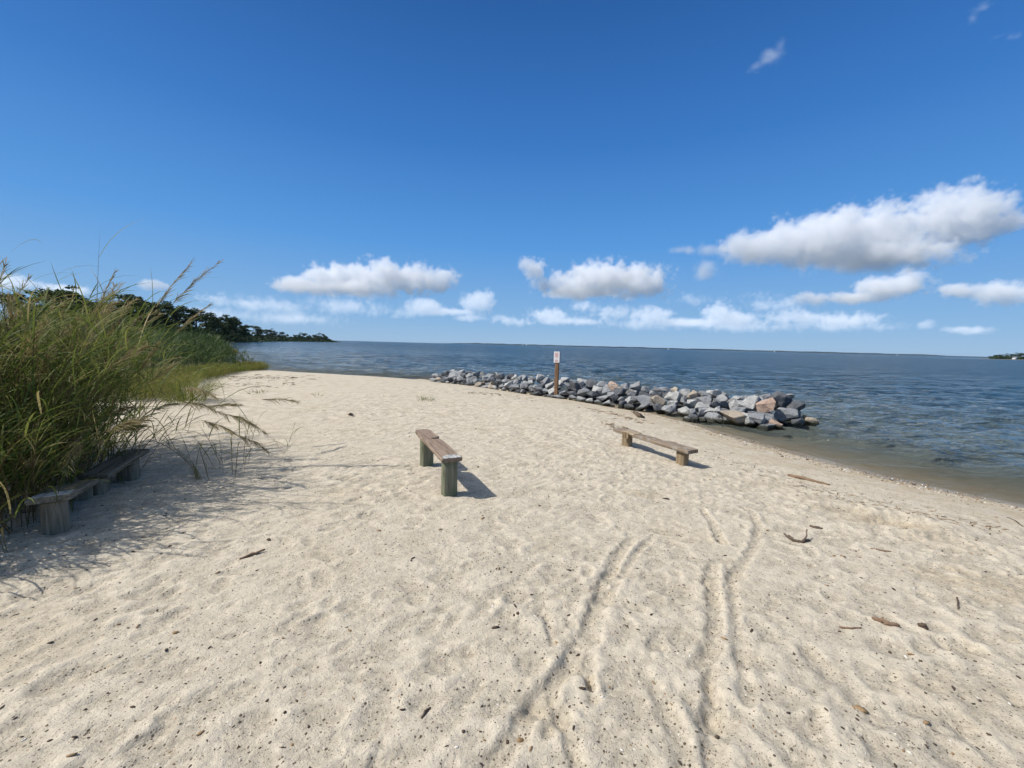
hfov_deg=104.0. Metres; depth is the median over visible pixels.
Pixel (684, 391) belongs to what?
boulder
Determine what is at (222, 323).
tree
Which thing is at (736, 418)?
boulder
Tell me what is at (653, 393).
boulder
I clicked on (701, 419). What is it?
boulder
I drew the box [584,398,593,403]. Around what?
boulder
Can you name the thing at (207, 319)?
tree
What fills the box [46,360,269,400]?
marsh grass
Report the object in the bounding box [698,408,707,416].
boulder
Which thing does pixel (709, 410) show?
boulder
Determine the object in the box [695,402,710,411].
boulder
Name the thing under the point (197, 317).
tree
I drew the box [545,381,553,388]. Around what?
boulder
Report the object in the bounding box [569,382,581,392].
boulder
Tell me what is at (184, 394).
grass tuft
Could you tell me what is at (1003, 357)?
thicket
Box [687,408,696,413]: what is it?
boulder
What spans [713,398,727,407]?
boulder
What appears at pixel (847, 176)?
sky
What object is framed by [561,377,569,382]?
boulder
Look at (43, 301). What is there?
tree
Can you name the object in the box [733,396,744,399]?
boulder
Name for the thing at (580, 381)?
boulder
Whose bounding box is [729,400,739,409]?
boulder
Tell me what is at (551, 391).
boulder
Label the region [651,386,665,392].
boulder
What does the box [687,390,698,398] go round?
boulder
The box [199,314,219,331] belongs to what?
tree
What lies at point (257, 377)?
wrack
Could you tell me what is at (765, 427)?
boulder
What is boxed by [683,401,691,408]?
boulder
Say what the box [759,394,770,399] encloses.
boulder
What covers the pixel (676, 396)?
boulder
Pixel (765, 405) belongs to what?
boulder
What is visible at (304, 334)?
tree
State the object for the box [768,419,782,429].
boulder
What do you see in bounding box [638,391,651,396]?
boulder
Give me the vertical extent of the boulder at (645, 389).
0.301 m
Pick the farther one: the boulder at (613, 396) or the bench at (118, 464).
the boulder at (613, 396)
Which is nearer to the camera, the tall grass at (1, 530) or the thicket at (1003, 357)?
the tall grass at (1, 530)
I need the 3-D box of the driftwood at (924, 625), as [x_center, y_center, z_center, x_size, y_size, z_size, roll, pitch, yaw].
[2.461,1.447,2.399,0.031,0.044,0.058,0,6,-15]
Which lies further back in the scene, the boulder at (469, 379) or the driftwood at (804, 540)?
the boulder at (469, 379)
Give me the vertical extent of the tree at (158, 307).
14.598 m
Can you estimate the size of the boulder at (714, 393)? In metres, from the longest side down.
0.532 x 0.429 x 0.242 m
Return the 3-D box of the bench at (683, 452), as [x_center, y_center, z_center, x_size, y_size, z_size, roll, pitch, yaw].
[2.283,1.133,6.572,0.299,0.552,1.524,-2,6,-30]
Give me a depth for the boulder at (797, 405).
11.61 m
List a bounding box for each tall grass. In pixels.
[0,216,222,476]
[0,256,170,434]
[0,272,230,507]
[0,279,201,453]
[0,368,158,533]
[0,489,29,552]
[34,356,298,479]
[142,412,306,478]
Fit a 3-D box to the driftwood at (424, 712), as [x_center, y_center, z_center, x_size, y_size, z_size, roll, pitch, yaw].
[-0.374,1.419,1.731,0.016,0.019,0.066,4,6,25]
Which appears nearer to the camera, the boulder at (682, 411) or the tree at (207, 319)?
the boulder at (682, 411)
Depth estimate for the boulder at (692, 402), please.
12.49 m
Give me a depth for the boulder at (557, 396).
15.51 m
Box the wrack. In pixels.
[191,374,1017,537]
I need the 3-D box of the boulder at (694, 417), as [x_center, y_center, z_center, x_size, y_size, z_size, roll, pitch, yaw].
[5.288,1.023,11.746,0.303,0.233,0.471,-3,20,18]
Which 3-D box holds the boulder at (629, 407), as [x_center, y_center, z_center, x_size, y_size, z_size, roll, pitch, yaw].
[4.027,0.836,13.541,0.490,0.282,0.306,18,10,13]
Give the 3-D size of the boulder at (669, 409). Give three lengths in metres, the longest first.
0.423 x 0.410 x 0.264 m
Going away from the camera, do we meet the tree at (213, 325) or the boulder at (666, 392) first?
the boulder at (666, 392)
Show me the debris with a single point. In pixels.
(860, 708)
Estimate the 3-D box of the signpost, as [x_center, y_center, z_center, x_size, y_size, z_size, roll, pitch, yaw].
[1.765,-0.240,15.864,0.230,2.091,0.194,4,6,20]
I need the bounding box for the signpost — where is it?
[554,351,560,394]
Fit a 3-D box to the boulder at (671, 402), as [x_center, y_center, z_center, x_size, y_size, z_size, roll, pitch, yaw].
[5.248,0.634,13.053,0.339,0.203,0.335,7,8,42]
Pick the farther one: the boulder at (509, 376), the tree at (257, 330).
the tree at (257, 330)
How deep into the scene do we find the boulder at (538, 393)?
16.36 m
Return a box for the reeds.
[0,316,253,372]
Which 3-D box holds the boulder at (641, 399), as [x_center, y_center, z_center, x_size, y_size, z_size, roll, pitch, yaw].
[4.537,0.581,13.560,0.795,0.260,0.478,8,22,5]
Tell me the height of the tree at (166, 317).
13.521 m
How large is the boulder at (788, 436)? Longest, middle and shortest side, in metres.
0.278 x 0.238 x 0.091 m
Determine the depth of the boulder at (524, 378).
18.18 m
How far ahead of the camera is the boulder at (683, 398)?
12.91 m
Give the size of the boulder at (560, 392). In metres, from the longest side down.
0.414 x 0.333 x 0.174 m
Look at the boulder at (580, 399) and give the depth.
14.96 m
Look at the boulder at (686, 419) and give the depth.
11.59 m
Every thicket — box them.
[1,311,336,342]
[989,356,1023,359]
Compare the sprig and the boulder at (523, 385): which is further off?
the boulder at (523, 385)
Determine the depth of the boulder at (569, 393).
15.47 m
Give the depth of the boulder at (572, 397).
15.25 m
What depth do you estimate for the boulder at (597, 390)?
15.18 m
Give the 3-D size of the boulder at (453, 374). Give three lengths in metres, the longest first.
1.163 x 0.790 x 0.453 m
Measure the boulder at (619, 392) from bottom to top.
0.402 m
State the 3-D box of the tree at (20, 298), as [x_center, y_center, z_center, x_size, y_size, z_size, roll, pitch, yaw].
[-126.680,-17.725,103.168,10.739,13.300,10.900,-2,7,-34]
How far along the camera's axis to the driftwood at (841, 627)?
2.38 m
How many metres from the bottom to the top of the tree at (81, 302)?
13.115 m
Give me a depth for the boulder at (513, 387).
17.47 m
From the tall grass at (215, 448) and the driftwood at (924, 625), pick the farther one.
the tall grass at (215, 448)
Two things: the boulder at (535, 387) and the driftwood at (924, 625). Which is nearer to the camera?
the driftwood at (924, 625)
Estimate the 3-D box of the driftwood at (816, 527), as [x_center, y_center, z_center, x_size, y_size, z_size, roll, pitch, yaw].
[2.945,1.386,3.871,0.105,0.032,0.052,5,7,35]
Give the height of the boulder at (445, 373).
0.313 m
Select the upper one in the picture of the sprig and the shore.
the shore
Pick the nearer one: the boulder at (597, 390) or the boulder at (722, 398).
the boulder at (722, 398)
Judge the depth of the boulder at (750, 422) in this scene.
10.91 m
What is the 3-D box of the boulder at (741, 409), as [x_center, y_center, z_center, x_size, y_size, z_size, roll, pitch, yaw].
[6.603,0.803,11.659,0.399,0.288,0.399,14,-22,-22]
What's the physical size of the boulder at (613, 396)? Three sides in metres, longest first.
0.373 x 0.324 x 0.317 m
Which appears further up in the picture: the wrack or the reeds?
the reeds
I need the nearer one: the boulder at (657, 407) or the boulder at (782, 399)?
the boulder at (782, 399)
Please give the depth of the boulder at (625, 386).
14.85 m
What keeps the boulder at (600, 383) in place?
on the boulder at (597, 390)
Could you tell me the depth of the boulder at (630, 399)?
13.89 m
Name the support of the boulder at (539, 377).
on the ground at (418, 641)
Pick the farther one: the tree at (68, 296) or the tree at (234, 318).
the tree at (234, 318)
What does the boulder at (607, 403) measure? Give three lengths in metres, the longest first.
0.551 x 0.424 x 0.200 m
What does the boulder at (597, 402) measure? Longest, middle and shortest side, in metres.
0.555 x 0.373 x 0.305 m
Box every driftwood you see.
[239,549,264,559]
[420,707,430,718]
[632,411,644,417]
[783,529,809,542]
[787,474,829,484]
[810,525,822,528]
[839,626,861,628]
[871,616,899,626]
[917,623,928,629]
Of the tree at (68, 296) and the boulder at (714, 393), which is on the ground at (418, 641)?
the tree at (68, 296)
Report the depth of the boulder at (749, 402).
11.60 m
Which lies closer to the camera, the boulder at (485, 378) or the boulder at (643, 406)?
the boulder at (643, 406)
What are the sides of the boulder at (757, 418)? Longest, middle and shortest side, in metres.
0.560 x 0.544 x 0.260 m
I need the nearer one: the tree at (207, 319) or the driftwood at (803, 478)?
the driftwood at (803, 478)
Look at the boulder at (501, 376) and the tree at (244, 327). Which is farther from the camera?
the tree at (244, 327)
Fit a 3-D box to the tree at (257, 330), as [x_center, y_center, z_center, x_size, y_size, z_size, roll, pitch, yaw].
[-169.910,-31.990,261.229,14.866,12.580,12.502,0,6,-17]
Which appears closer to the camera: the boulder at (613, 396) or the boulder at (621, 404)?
the boulder at (621, 404)
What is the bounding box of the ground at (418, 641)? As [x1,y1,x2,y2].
[0,353,1023,767]
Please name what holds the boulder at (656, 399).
on the ground at (418, 641)
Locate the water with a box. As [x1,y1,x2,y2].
[225,340,1023,480]
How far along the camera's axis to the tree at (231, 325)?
187.91 m
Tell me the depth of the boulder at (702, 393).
12.85 m
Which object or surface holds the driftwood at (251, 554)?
on the ground at (418, 641)
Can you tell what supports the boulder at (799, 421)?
on the ground at (418, 641)
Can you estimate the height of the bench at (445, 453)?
0.682 m
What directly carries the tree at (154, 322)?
on the ground at (418, 641)
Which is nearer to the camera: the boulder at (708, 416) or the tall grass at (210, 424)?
the tall grass at (210, 424)
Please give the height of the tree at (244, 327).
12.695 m
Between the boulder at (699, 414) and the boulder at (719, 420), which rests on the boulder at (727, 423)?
the boulder at (719, 420)
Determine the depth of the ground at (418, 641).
2.55 m
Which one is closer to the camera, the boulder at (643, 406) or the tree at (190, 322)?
the boulder at (643, 406)
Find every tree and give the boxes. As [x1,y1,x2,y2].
[0,290,45,319]
[5,295,61,309]
[30,289,82,318]
[33,285,99,318]
[70,294,95,320]
[95,294,156,326]
[97,298,130,315]
[117,294,161,326]
[138,297,172,328]
[148,304,171,326]
[156,300,187,331]
[168,312,195,329]
[170,306,212,332]
[175,305,220,332]
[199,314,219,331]
[207,316,233,333]
[217,314,236,329]
[218,314,243,333]
[228,319,250,335]
[237,324,251,335]
[247,325,264,336]
[263,328,277,335]
[297,332,307,338]
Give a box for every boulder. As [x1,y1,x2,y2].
[441,371,448,375]
[448,371,465,379]
[466,377,472,382]
[482,375,489,381]
[487,375,495,381]
[498,373,504,378]
[504,381,511,388]
[507,373,513,379]
[508,383,519,390]
[520,382,527,388]
[522,375,527,380]
[531,384,542,392]
[532,391,543,395]
[536,374,544,381]
[542,377,550,383]
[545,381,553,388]
[548,388,553,394]
[551,395,566,398]
[558,390,566,394]
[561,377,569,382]
[567,391,576,395]
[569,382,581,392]
[569,395,576,399]
[575,396,585,401]
[577,378,586,386]
[577,389,588,395]
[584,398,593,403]
[585,378,597,387]
[587,390,598,398]
[592,385,602,394]
[594,400,602,404]
[596,381,605,386]
[596,394,607,401]
[601,400,610,405]
[602,387,611,394]
[607,381,617,390]
[607,392,617,401]
[613,388,626,396]
[618,400,627,408]
[620,383,629,389]
[624,404,635,409]
[625,395,635,403]
[627,391,636,396]
[630,381,640,390]
[634,402,650,410]
[635,395,653,405]
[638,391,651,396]
[641,386,649,393]
[649,387,671,396]
[650,395,665,405]
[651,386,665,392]
[651,391,662,397]
[653,404,664,414]
[661,404,676,414]
[667,391,683,400]
[667,400,678,404]
[677,406,688,416]
[678,395,688,402]
[679,389,690,394]
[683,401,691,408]
[683,416,691,421]
[686,399,695,407]
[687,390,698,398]
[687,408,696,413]
[687,413,697,422]
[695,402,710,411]
[696,396,711,405]
[696,412,703,420]
[698,391,711,400]
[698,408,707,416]
[698,417,706,422]
[704,408,713,412]
[704,412,721,424]
[706,390,721,396]
[710,401,717,407]
[712,417,723,425]
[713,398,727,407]
[713,406,721,413]
[716,394,727,401]
[720,410,749,430]
[723,419,735,426]
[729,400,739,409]
[732,407,745,412]
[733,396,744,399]
[738,395,761,408]
[742,412,755,428]
[744,413,764,423]
[748,411,773,427]
[754,397,775,412]
[756,422,775,432]
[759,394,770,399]
[767,391,792,407]
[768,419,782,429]
[774,407,798,421]
[782,435,792,438]
[787,400,805,411]
[791,416,804,426]
[802,415,818,425]
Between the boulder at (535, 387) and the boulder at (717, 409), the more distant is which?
the boulder at (535, 387)
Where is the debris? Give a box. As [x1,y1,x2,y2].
[0,392,1023,767]
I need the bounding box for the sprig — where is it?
[418,395,436,400]
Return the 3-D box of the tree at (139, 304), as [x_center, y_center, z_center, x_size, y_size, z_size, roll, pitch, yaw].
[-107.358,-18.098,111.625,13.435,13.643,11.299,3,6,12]
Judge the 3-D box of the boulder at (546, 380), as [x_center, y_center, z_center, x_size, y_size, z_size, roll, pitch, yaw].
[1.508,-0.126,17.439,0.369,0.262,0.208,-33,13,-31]
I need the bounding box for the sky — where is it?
[0,0,1023,356]
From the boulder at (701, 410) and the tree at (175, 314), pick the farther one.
the tree at (175, 314)
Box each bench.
[24,478,99,534]
[78,449,149,495]
[415,429,461,496]
[613,427,697,465]
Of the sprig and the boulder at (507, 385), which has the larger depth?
the boulder at (507, 385)
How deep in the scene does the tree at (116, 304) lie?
114.92 m
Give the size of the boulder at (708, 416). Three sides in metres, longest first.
0.499 x 0.465 x 0.297 m
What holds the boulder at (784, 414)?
on the ground at (418, 641)
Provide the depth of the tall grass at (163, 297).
4.67 m
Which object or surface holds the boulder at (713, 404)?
on the ground at (418, 641)
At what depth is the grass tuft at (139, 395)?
10.19 m
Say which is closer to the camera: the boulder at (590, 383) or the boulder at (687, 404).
the boulder at (687, 404)
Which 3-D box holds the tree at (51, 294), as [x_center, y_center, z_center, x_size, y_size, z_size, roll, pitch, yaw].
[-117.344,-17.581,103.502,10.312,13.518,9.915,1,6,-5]
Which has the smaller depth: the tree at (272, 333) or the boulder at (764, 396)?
the boulder at (764, 396)
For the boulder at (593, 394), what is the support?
on the ground at (418, 641)
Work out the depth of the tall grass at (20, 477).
3.23 m
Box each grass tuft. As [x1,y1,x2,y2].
[118,372,187,399]
[137,370,240,404]
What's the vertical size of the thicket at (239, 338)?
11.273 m
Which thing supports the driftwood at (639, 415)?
on the ground at (418, 641)
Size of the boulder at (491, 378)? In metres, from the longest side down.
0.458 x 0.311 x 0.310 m
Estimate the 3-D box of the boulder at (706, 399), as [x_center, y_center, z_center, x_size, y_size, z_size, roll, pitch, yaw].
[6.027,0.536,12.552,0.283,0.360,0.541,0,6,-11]
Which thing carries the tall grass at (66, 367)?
on the ground at (418, 641)
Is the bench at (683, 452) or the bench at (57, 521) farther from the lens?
the bench at (683, 452)
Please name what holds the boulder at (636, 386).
on the ground at (418, 641)
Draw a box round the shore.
[451,343,959,356]
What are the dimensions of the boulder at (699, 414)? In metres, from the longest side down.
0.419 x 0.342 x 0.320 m
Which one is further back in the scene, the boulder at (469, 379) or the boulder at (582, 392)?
the boulder at (469, 379)
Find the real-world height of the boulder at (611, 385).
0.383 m
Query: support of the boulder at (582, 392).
on the ground at (418, 641)
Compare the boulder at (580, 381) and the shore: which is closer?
the boulder at (580, 381)
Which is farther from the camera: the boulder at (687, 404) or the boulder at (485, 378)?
the boulder at (485, 378)
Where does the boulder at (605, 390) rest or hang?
on the ground at (418, 641)
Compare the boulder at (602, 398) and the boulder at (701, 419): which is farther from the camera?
the boulder at (602, 398)
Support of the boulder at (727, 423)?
on the ground at (418, 641)
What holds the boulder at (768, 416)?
on the boulder at (750, 422)
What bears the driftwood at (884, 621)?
on the ground at (418, 641)
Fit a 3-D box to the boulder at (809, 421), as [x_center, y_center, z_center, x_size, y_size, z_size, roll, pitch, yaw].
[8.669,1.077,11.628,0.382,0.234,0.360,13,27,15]

